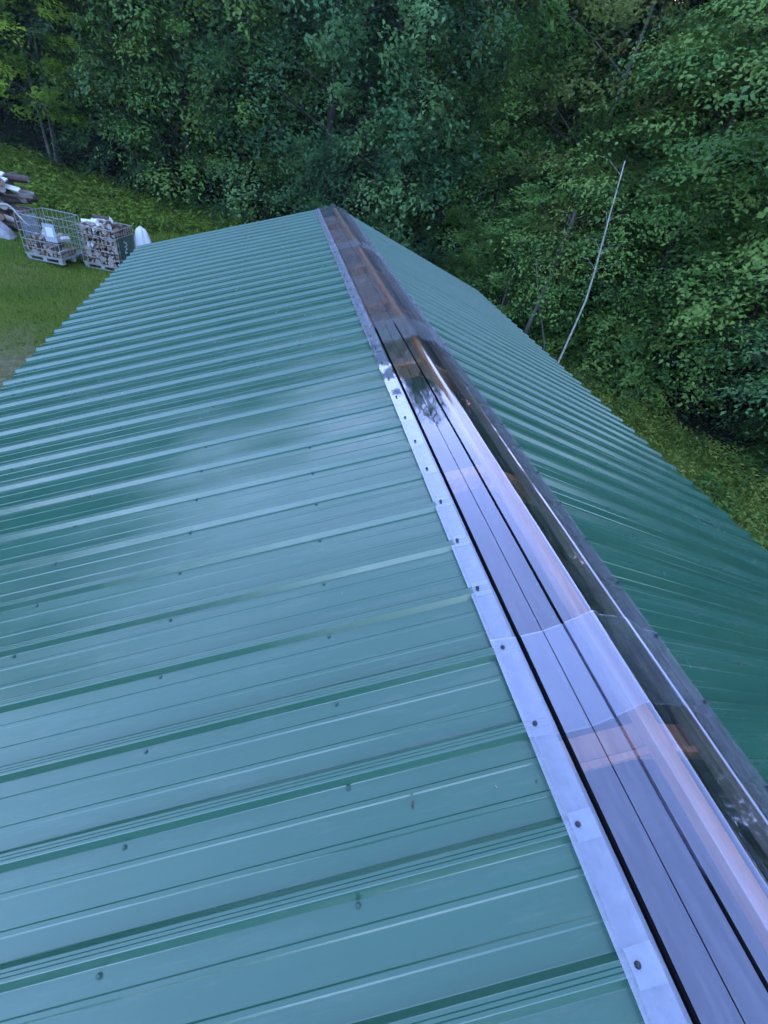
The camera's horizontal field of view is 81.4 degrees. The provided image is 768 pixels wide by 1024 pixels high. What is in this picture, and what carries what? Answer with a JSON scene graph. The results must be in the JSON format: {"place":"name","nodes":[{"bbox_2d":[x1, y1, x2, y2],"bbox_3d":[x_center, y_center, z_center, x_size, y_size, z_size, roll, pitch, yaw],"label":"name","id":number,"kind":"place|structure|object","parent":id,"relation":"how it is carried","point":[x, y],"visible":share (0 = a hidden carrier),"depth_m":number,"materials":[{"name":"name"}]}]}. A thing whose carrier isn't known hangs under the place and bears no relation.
{"place":"outdoors","nodes":[
{"label":"outdoors","id":0,"kind":"place"},
{"bbox_2d":[0,35,767,547],"bbox_3d":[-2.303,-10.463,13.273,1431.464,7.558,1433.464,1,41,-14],"label":"ground","id":1,"kind":"structure","parent":0,"point":[12,359],"depth_m":12.93,"materials":[{"name":"green plant"}]},
{"bbox_2d":[2,220,23,229],"bbox_3d":[-12.368,-9.371,14.441,1.508,0.223,0.228,7,40,-7],"label":"firewood log","id":2,"kind":"object","parent":1,"relation":"on","point":[8,223],"visible":0.34,"depth_m":14.40,"materials":[{"name":"brown wood"}]},
{"bbox_2d":[4,214,17,223],"bbox_3d":[-12.427,-9.571,14.348,1.507,0.190,0.116,22,40,8],"label":"firewood log","id":3,"kind":"object","parent":2,"relation":"on","point":[10,218],"visible":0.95,"depth_m":14.22,"materials":[{"name":"grey wood"}]},
{"bbox_2d":[0,1,32,95],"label":"forest tree","id":4,"kind":"object","parent":1,"relation":"on","point":[7,54],"visible":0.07,"depth_m":24.54,"materials":[{"name":"green plant"}]},
{"bbox_2d":[0,21,98,112],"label":"forest tree","id":5,"kind":"object","parent":1,"relation":"on","point":[29,64],"visible":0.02,"depth_m":26.04,"materials":[{"name":"green plant"}]},
{"bbox_2d":[13,207,86,264],"bbox_3d":[-9.923,-8.255,13.370,1.086,1.159,1.231,10,40,-3],"label":"wire cage","id":6,"kind":"object","parent":1,"relation":"on","point":[48,229],"visible":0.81,"depth_m":13.18,"materials":[{"name":"metal"}]},
{"bbox_2d":[0,203,29,226],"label":"white pipe","id":7,"kind":"object","parent":6,"relation":"attached to","point":[14,210],"visible":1,"depth_m":12.42,"materials":[{"name":"plastic"}]},
{"bbox_2d":[58,253,67,258],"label":"firewood log","id":8,"kind":"object","parent":6,"relation":"on","point":[62,255],"visible":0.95,"depth_m":13.33,"materials":[{"name":"brown wood"}]},
{"bbox_2d":[68,249,75,255],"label":"firewood log","id":9,"kind":"object","parent":6,"relation":"on","point":[72,253],"visible":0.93,"depth_m":13.62,"materials":[{"name":"brown wood"}]},
{"bbox_2d":[0,0,107,130],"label":"broadleaf tree","id":10,"kind":"object","parent":1,"relation":"on","point":[16,93],"visible":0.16,"depth_m":23.41,"materials":[{"name":"green plant"}]},
{"bbox_2d":[0,0,135,133],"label":"forest tree","id":11,"kind":"object","parent":1,"relation":"on","point":[6,99],"visible":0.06,"depth_m":24.24,"materials":[{"name":"green plant"}]},
{"bbox_2d":[0,0,147,166],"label":"maple tree","id":12,"kind":"object","parent":1,"relation":"on","point":[49,96],"visible":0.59,"depth_m":19.80,"materials":[{"name":"green plant"}]},
{"bbox_2d":[0,5,164,90],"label":"forest tree","id":13,"kind":"object","parent":1,"relation":"on","point":[48,44],"visible":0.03,"depth_m":24.98,"materials":[{"name":"green plant"}]},
{"bbox_2d":[75,222,135,270],"bbox_3d":[-8.689,-8.398,14.095,1.131,1.159,1.172,9,40,-5],"label":"wire cage","id":14,"kind":"object","parent":1,"relation":"on","point":[126,244],"visible":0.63,"depth_m":13.90,"materials":[{"name":"metal"}]},
{"bbox_2d":[0,167,212,353],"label":"grass","id":15,"kind":"structure","parent":1,"relation":"on","point":[63,277],"depth_m":12.54,"materials":[{"name":"green plant"}]},
{"bbox_2d":[0,221,16,239],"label":"grey tarp","id":16,"kind":"object","parent":15,"relation":"on","point":[7,232],"visible":1,"depth_m":13.81,"materials":[{"name":"grey plastic"}]},
{"bbox_2d":[5,0,215,140],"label":"forest tree","id":17,"kind":"object","parent":1,"relation":"on","point":[68,33],"visible":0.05,"depth_m":23.61,"materials":[{"name":"green plant"}]},
{"bbox_2d":[0,0,236,211],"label":"broadleaf tree","id":18,"kind":"object","parent":1,"relation":"on","point":[100,144],"visible":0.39,"depth_m":20.74,"materials":[{"name":"green plant"}]},
{"bbox_2d":[0,141,267,234],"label":"undergrowth","id":19,"kind":"object","parent":1,"relation":"on","point":[96,193],"visible":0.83,"depth_m":19.90,"materials":[{"name":"green plant"}]},
{"bbox_2d":[134,226,151,248],"bbox_3d":[-7.982,-8.846,14.869,0.750,1.195,0.736,1,41,-14],"label":"tarp bundle","id":20,"kind":"object","parent":1,"relation":"on","point":[141,236],"visible":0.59,"depth_m":14.57,"materials":[{"name":"white plastic"}]},
{"bbox_2d":[38,0,277,181],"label":"forest tree","id":21,"kind":"object","parent":1,"relation":"on","point":[204,53],"visible":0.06,"depth_m":22.79,"materials":[{"name":"green plant"}]},
{"bbox_2d":[37,0,281,165],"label":"forest tree","id":22,"kind":"object","parent":1,"relation":"on","point":[144,59],"visible":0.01,"depth_m":24.89,"materials":[{"name":"green plant"}]},
{"bbox_2d":[67,0,288,218],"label":"broadleaf tree","id":23,"kind":"object","parent":1,"relation":"on","point":[120,82],"visible":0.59,"depth_m":19.05,"materials":[{"name":"green plant"}]},
{"bbox_2d":[127,6,236,137],"bbox_3d":[-12.319,-35.410,26.826,11.865,21.532,14.698,8,40,-6],"label":"forest tree","id":24,"kind":"object","parent":1,"relation":"on","point":[176,41],"depth_m":28.98,"materials":[{"name":"green plant"}]},
{"bbox_2d":[104,0,368,223],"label":"broadleaf tree","id":25,"kind":"object","parent":1,"relation":"on","point":[246,116],"visible":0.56,"depth_m":19.25,"materials":[{"name":"green plant"}]},
{"bbox_2d":[128,0,356,200],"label":"forest tree","id":26,"kind":"object","parent":1,"relation":"on","point":[276,9],"visible":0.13,"depth_m":21.23,"materials":[{"name":"green plant"}]},
{"bbox_2d":[125,0,412,178],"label":"forest tree","id":27,"kind":"object","parent":1,"relation":"on","point":[288,69],"visible":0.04,"depth_m":25.23,"materials":[{"name":"green plant"}]},
{"bbox_2d":[183,0,415,171],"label":"forest tree","id":28,"kind":"object","parent":1,"relation":"on","point":[239,91],"visible":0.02,"depth_m":26.57,"materials":[{"name":"green plant"}]},
{"bbox_2d":[172,0,486,266],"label":"broadleaf tree","id":29,"kind":"object","parent":1,"relation":"on","point":[330,40],"visible":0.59,"depth_m":17.33,"materials":[{"name":"green plant"}]},
{"bbox_2d":[206,0,476,208],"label":"forest tree","id":30,"kind":"object","parent":1,"relation":"on","point":[300,70],"visible":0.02,"depth_m":23.70,"materials":[{"name":"green plant"}]},
{"bbox_2d":[288,0,448,138],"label":"forest tree","id":31,"kind":"object","parent":1,"relation":"on","point":[371,83],"depth_m":32.67,"materials":[{"name":"green plant"}]},
{"bbox_2d":[235,0,502,240],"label":"forest tree","id":32,"kind":"object","parent":1,"relation":"on","point":[302,30],"visible":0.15,"depth_m":21.41,"materials":[{"name":"green plant"}]},
{"bbox_2d":[0,208,767,1023],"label":"barn","id":33,"kind":"structure","parent":1,"relation":"on","point":[332,544],"depth_m":1.57,"materials":[{"name":"green paint"}]},
{"bbox_2d":[0,117,767,468],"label":"forest undergrowth","id":34,"kind":"object","parent":1,"relation":"on","point":[18,139],"visible":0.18,"depth_m":22.58,"materials":[{"name":"green plant"}]},
{"bbox_2d":[273,0,544,276],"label":"broadleaf tree","id":35,"kind":"object","parent":1,"relation":"on","point":[390,162],"visible":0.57,"depth_m":16.62,"materials":[{"name":"green plant"}]},
{"bbox_2d":[366,1,502,194],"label":"forest tree","id":36,"kind":"object","parent":1,"relation":"on","point":[450,54],"visible":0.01,"depth_m":29.85,"materials":[{"name":"green plant"}]},
{"bbox_2d":[310,0,560,207],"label":"forest tree","id":37,"kind":"object","parent":1,"relation":"on","point":[503,2],"visible":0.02,"depth_m":27.63,"materials":[{"name":"green plant"}]},
{"bbox_2d":[428,2,569,305],"bbox_3d":[4.161,-11.423,15.558,4.462,8.649,3.514,30,43,19],"label":"vine covered tree","id":38,"kind":"object","parent":1,"relation":"on","point":[460,260],"visible":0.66,"depth_m":14.99,"materials":[{"name":"green plant"}]},
{"bbox_2d":[451,240,547,313],"bbox_3d":[4.458,-8.958,17.558,4.502,3.056,5.158,18,40,6],"label":"bush","id":39,"kind":"object","parent":1,"relation":"on","point":[491,296],"visible":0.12,"depth_m":16.75,"materials":[{"name":"green plant"}]},
{"bbox_2d":[355,0,645,280],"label":"broadleaf tree","id":40,"kind":"object","parent":1,"relation":"on","point":[517,48],"visible":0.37,"depth_m":15.70,"materials":[{"name":"green plant"}]},
{"bbox_2d":[448,181,571,327],"bbox_3d":[4.261,-8.023,14.700,3.731,4.716,3.127,-8,44,-23],"label":"sapling","id":41,"kind":"object","parent":1,"relation":"on","point":[493,234],"visible":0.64,"depth_m":14.20,"materials":[{"name":"green plant"}]},
{"bbox_2d":[491,249,590,350],"bbox_3d":[3.786,-4.929,11.770,2.568,3.381,2.661,14,40,1],"label":"thin tree","id":42,"kind":"object","parent":1,"relation":"on","point":[542,294],"visible":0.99,"depth_m":11.02,"materials":[{"name":"green plant"}]},
{"bbox_2d":[499,267,603,344],"bbox_3d":[5.787,-7.206,15.975,4.728,2.802,4.127,-17,48,-31],"label":"bush","id":43,"kind":"object","parent":1,"relation":"on","point":[545,322],"visible":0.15,"depth_m":15.25,"materials":[{"name":"green plant"}]},
{"bbox_2d":[447,0,661,222],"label":"forest tree","id":44,"kind":"object","parent":1,"relation":"on","point":[491,64],"depth_m":23.75,"materials":[{"name":"green plant"}]},
{"bbox_2d":[405,0,711,282],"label":"forest tree","id":45,"kind":"object","parent":1,"relation":"on","point":[450,151],"visible":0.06,"depth_m":18.77,"materials":[{"name":"green plant"}]},
{"bbox_2d":[495,239,628,341],"bbox_3d":[7.146,-7.796,16.477,6.447,3.820,5.628,17,40,5],"label":"bush","id":46,"kind":"object","parent":1,"relation":"on","point":[593,261],"visible":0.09,"depth_m":15.54,"materials":[{"name":"green plant"}]},
{"bbox_2d":[524,193,625,333],"bbox_3d":[4.907,-6.789,13.336,2.536,4.565,2.828,1,41,-14],"label":"leaning tree","id":47,"kind":"object","parent":1,"relation":"on","point":[567,234],"visible":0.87,"depth_m":12.49,"materials":[{"name":"green plant"}]},
{"bbox_2d":[443,0,730,259],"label":"forest tree","id":48,"kind":"object","parent":1,"relation":"on","point":[616,36],"visible":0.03,"depth_m":19.89,"materials":[{"name":"green plant"}]},
{"bbox_2d":[518,272,665,375],"bbox_3d":[6.933,-6.047,14.766,4.502,3.056,5.158,-18,49,-32],"label":"bush","id":49,"kind":"object","parent":1,"relation":"on","point":[573,353],"visible":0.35,"depth_m":14.40,"materials":[{"name":"green plant"}]},
{"bbox_2d":[448,0,766,289],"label":"maple tree","id":50,"kind":"object","parent":1,"relation":"on","point":[619,10],"visible":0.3,"depth_m":14.25,"materials":[{"name":"green plant"}]},
{"bbox_2d":[448,0,767,306],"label":"forest tree","id":51,"kind":"object","parent":1,"relation":"on","point":[619,223],"visible":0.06,"depth_m":15.77,"materials":[{"name":"green plant"}]},
{"bbox_2d":[533,130,682,363],"bbox_3d":[4.444,-5.443,10.757,3.149,5.657,2.512,1,41,-14],"label":"birch tree","id":52,"kind":"object","parent":1,"relation":"on","point":[622,253],"visible":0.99,"depth_m":10.07,"materials":[{"name":"green plant"}]},
{"bbox_2d":[533,285,692,398],"bbox_3d":[7.746,-5.434,14.209,5.373,3.184,4.690,-6,43,-21],"label":"bush","id":53,"kind":"object","parent":1,"relation":"on","point":[598,358],"visible":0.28,"depth_m":13.28,"materials":[{"name":"green plant"}]},
{"bbox_2d":[478,0,767,381],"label":"maple tree","id":54,"kind":"object","parent":1,"relation":"on","point":[602,188],"visible":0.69,"depth_m":11.51,"materials":[{"name":"green plant"}]},
{"bbox_2d":[508,0,751,235],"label":"forest tree","id":55,"kind":"object","parent":1,"relation":"on","point":[650,4],"visible":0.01,"depth_m":18.04,"materials":[{"name":"green plant"}]},
{"bbox_2d":[506,0,767,318],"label":"forest tree","id":56,"kind":"object","parent":1,"relation":"on","point":[635,25],"visible":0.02,"depth_m":16.41,"materials":[{"name":"green plant"}]},
{"bbox_2d":[520,0,767,361],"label":"maple tree","id":57,"kind":"object","parent":1,"relation":"on","point":[765,93],"visible":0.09,"depth_m":14.42,"materials":[{"name":"green plant"}]},
{"bbox_2d":[574,307,723,416],"bbox_3d":[8.069,-4.739,13.584,4.314,2.929,4.943,-3,42,-18],"label":"bush","id":58,"kind":"object","parent":1,"relation":"on","point":[638,389],"visible":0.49,"depth_m":12.50,"materials":[{"name":"green plant"}]},
{"bbox_2d":[557,0,767,344],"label":"forest tree","id":59,"kind":"object","parent":1,"relation":"on","point":[640,150],"visible":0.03,"depth_m":16.18,"materials":[{"name":"green plant"}]},
{"bbox_2d":[568,0,767,435],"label":"maple tree","id":60,"kind":"object","parent":1,"relation":"on","point":[694,314],"visible":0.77,"depth_m":10.53,"materials":[{"name":"green plant"}]},
{"bbox_2d":[577,1,767,281],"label":"forest tree","id":61,"kind":"object","parent":1,"relation":"on","point":[674,114],"visible":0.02,"depth_m":17.73,"materials":[{"name":"green plant"}]},
{"bbox_2d":[640,96,767,364],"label":"maple tree","id":62,"kind":"object","parent":1,"relation":"on","point":[688,239],"visible":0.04,"depth_m":15.15,"materials":[{"name":"green plant"}]},
{"bbox_2d":[672,211,767,478],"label":"broadleaf tree","id":63,"kind":"object","parent":1,"relation":"on","point":[746,363],"visible":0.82,"depth_m":10.37,"materials":[{"name":"green plant"}]},
{"bbox_2d":[676,194,767,406],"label":"forest tree","id":64,"kind":"object","parent":1,"relation":"on","point":[745,297],"visible":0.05,"depth_m":12.97,"materials":[{"name":"green plant"}]},
{"bbox_2d":[719,409,767,464],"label":"bush","id":65,"kind":"object","parent":1,"relation":"on","point":[756,436],"visible":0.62,"depth_m":11.62,"materials":[{"name":"green plant"}]},
{"bbox_2d":[509,317,767,549],"bbox_3d":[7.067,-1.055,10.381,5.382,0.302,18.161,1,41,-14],"label":"rough grass","id":66,"kind":"structure","parent":0,"point":[680,454],"depth_m":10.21,"materials":[{"name":"green plant"}]},
{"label":"firewood log","id":67,"kind":"object","parent":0,"visible":0},
{"bbox_2d":[107,236,118,242],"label":"firewood log","id":68,"kind":"object","parent":67,"relation":"on","point":[110,241],"visible":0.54,"depth_m":13.56,"materials":[{"name":"brown wood"}]},
{"label":"firewood log","id":69,"kind":"object","parent":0,"visible":0},
{"bbox_2d":[78,222,87,229],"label":"firewood log","id":70,"kind":"object","parent":69,"relation":"on","point":[83,227],"visible":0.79,"depth_m":13.36,"materials":[{"name":"brown wood"}]},
{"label":"firewood log","id":71,"kind":"object","parent":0,"visible":0},
{"bbox_2d":[81,218,95,224],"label":"firewood log","id":72,"kind":"object","parent":71,"relation":"on","point":[85,220],"visible":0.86,"depth_m":13.50,"materials":[{"name":"white wood"}]},
{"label":"firewood log","id":73,"kind":"object","parent":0,"visible":0},
{"bbox_2d":[106,224,119,230],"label":"firewood log","id":74,"kind":"object","parent":73,"relation":"on","point":[111,226],"visible":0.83,"depth_m":13.48,"materials":[{"name":"brown wood"}]},
{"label":"firewood log","id":75,"kind":"object","parent":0,"visible":0},
{"bbox_2d":[93,214,107,219],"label":"firewood log","id":76,"kind":"object","parent":75,"relation":"on","point":[95,216],"visible":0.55,"depth_m":13.73,"materials":[{"name":"brown wood"}]},
{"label":"firewood log","id":77,"kind":"object","parent":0,"visible":0},
{"bbox_2d":[47,247,60,253],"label":"firewood log","id":78,"kind":"object","parent":77,"relation":"on","point":[53,249],"visible":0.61,"depth_m":13.17,"materials":[{"name":"brown wood"}]},
{"label":"firewood log","id":79,"kind":"object","parent":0,"visible":0},
{"bbox_2d":[43,244,54,248],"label":"firewood log","id":80,"kind":"object","parent":79,"relation":"on","point":[47,246],"visible":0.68,"depth_m":13.14,"materials":[{"name":"brown wood"}]},
{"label":"firewood log","id":81,"kind":"object","parent":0,"visible":0},
{"bbox_2d":[57,236,69,242],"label":"firewood log","id":82,"kind":"object","parent":81,"relation":"on","point":[65,239],"visible":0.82,"depth_m":13.55,"materials":[{"name":"white wood"}]},
{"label":"firewood log","id":83,"kind":"object","parent":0,"visible":0},
{"bbox_2d":[0,211,9,220],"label":"firewood log","id":84,"kind":"object","parent":83,"relation":"on","point":[2,217],"visible":0.3,"depth_m":14.24,"materials":[{"name":"brown wood"}]},
{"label":"firewood log","id":85,"kind":"object","parent":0,"visible":0},
{"bbox_2d":[9,212,18,219],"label":"firewood log","id":86,"kind":"object","parent":85,"relation":"on","point":[11,214],"visible":0.17,"depth_m":14.52,"materials":[{"name":"brown wood"}]},
{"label":"firewood log","id":87,"kind":"object","parent":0,"visible":0},
{"bbox_2d":[0,208,20,214],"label":"firewood log","id":88,"kind":"object","parent":87,"relation":"on","point":[10,210],"visible":0.48,"depth_m":14.21,"materials":[{"name":"brown wood"}]},
{"bbox_2d":[8,204,28,214],"bbox_3d":[-12.285,-9.896,14.478,1.512,0.222,0.236,18,40,5],"label":"firewood log","id":89,"kind":"object","parent":87,"relation":"on","point":[18,208],"visible":0.33,"depth_m":14.35,"materials":[{"name":"brown wood"}]},
{"bbox_2d":[0,198,7,209],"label":"firewood log","id":90,"kind":"object","parent":89,"relation":"on","point":[3,207],"visible":0.71,"depth_m":13.87,"materials":[{"name":"brown wood"}]},
{"bbox_2d":[18,205,31,211],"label":"firewood log","id":91,"kind":"object","parent":87,"relation":"on","point":[27,208],"visible":0.28,"depth_m":14.78,"materials":[{"name":"brown wood"}]},
{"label":"firewood log","id":92,"kind":"object","parent":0,"visible":0},
{"bbox_2d":[0,196,31,203],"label":"firewood log","id":93,"kind":"object","parent":92,"relation":"on","point":[10,199],"visible":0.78,"depth_m":14.51,"materials":[{"name":"brown wood"}]},
{"bbox_2d":[4,190,32,198],"bbox_3d":[-12.208,-10.256,14.336,1.503,0.126,0.116,-9,45,-26],"label":"firewood log","id":94,"kind":"object","parent":93,"relation":"on","point":[20,194],"visible":0.76,"depth_m":14.48,"materials":[{"name":"brown wood"}]},
{"bbox_2d":[6,195,28,203],"bbox_3d":[-12.478,-10.253,14.543,1.507,0.190,0.116,-1,41,-14],"label":"firewood log","id":95,"kind":"object","parent":92,"relation":"on","point":[24,200],"visible":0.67,"depth_m":14.66,"materials":[{"name":"brown wood"}]},
{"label":"firewood log","id":96,"kind":"object","parent":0,"visible":0},
{"bbox_2d":[19,189,35,197],"bbox_3d":[-12.336,-10.593,14.682,1.507,0.190,0.116,2,41,-15],"label":"firewood log","id":97,"kind":"object","parent":96,"relation":"on","point":[28,192],"visible":0.32,"depth_m":14.77,"materials":[{"name":"brown wood"}]},
{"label":"firewood log","id":98,"kind":"object","parent":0,"visible":0},
{"bbox_2d":[0,186,5,192],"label":"firewood log","id":99,"kind":"object","parent":98,"relation":"on","point":[2,189],"visible":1,"depth_m":13.75,"materials":[{"name":"brown wood"}]},
{"bbox_2d":[2,172,17,180],"bbox_3d":[-12.183,-10.624,14.179,0.228,0.223,1.508,12,40,-5],"label":"firewood log","id":100,"kind":"object","parent":99,"relation":"on","point":[5,175],"visible":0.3,"depth_m":14.41,"materials":[{"name":"brown wood"}]},
{"bbox_2d":[3,184,20,191],"bbox_3d":[-11.857,-10.166,13.885,1.000,0.043,0.160,14,68,-3],"label":"white board","id":101,"kind":"object","parent":99,"relation":"on","point":[12,188],"visible":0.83,"depth_m":13.89,"materials":[{"name":"white wood"}]},
{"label":"firewood log","id":102,"kind":"object","parent":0,"visible":0},
{"bbox_2d":[4,182,15,192],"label":"firewood log","id":103,"kind":"object","parent":102,"relation":"on","point":[8,189],"visible":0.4,"depth_m":14.22,"materials":[{"name":"brown wood"}]},
{"bbox_2d":[6,173,29,183],"bbox_3d":[-12.307,-10.781,14.331,1.508,0.223,0.228,-2,41,-15],"label":"firewood log","id":104,"kind":"object","parent":103,"relation":"on","point":[18,178],"visible":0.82,"depth_m":14.39,"materials":[{"name":"brown wood"}]},
{"label":"firewood log","id":105,"kind":"object","parent":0,"visible":0},
{"bbox_2d":[86,250,94,255],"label":"firewood log","id":106,"kind":"object","parent":105,"relation":"on","point":[89,253],"visible":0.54,"depth_m":13.78,"materials":[{"name":"brown wood"}]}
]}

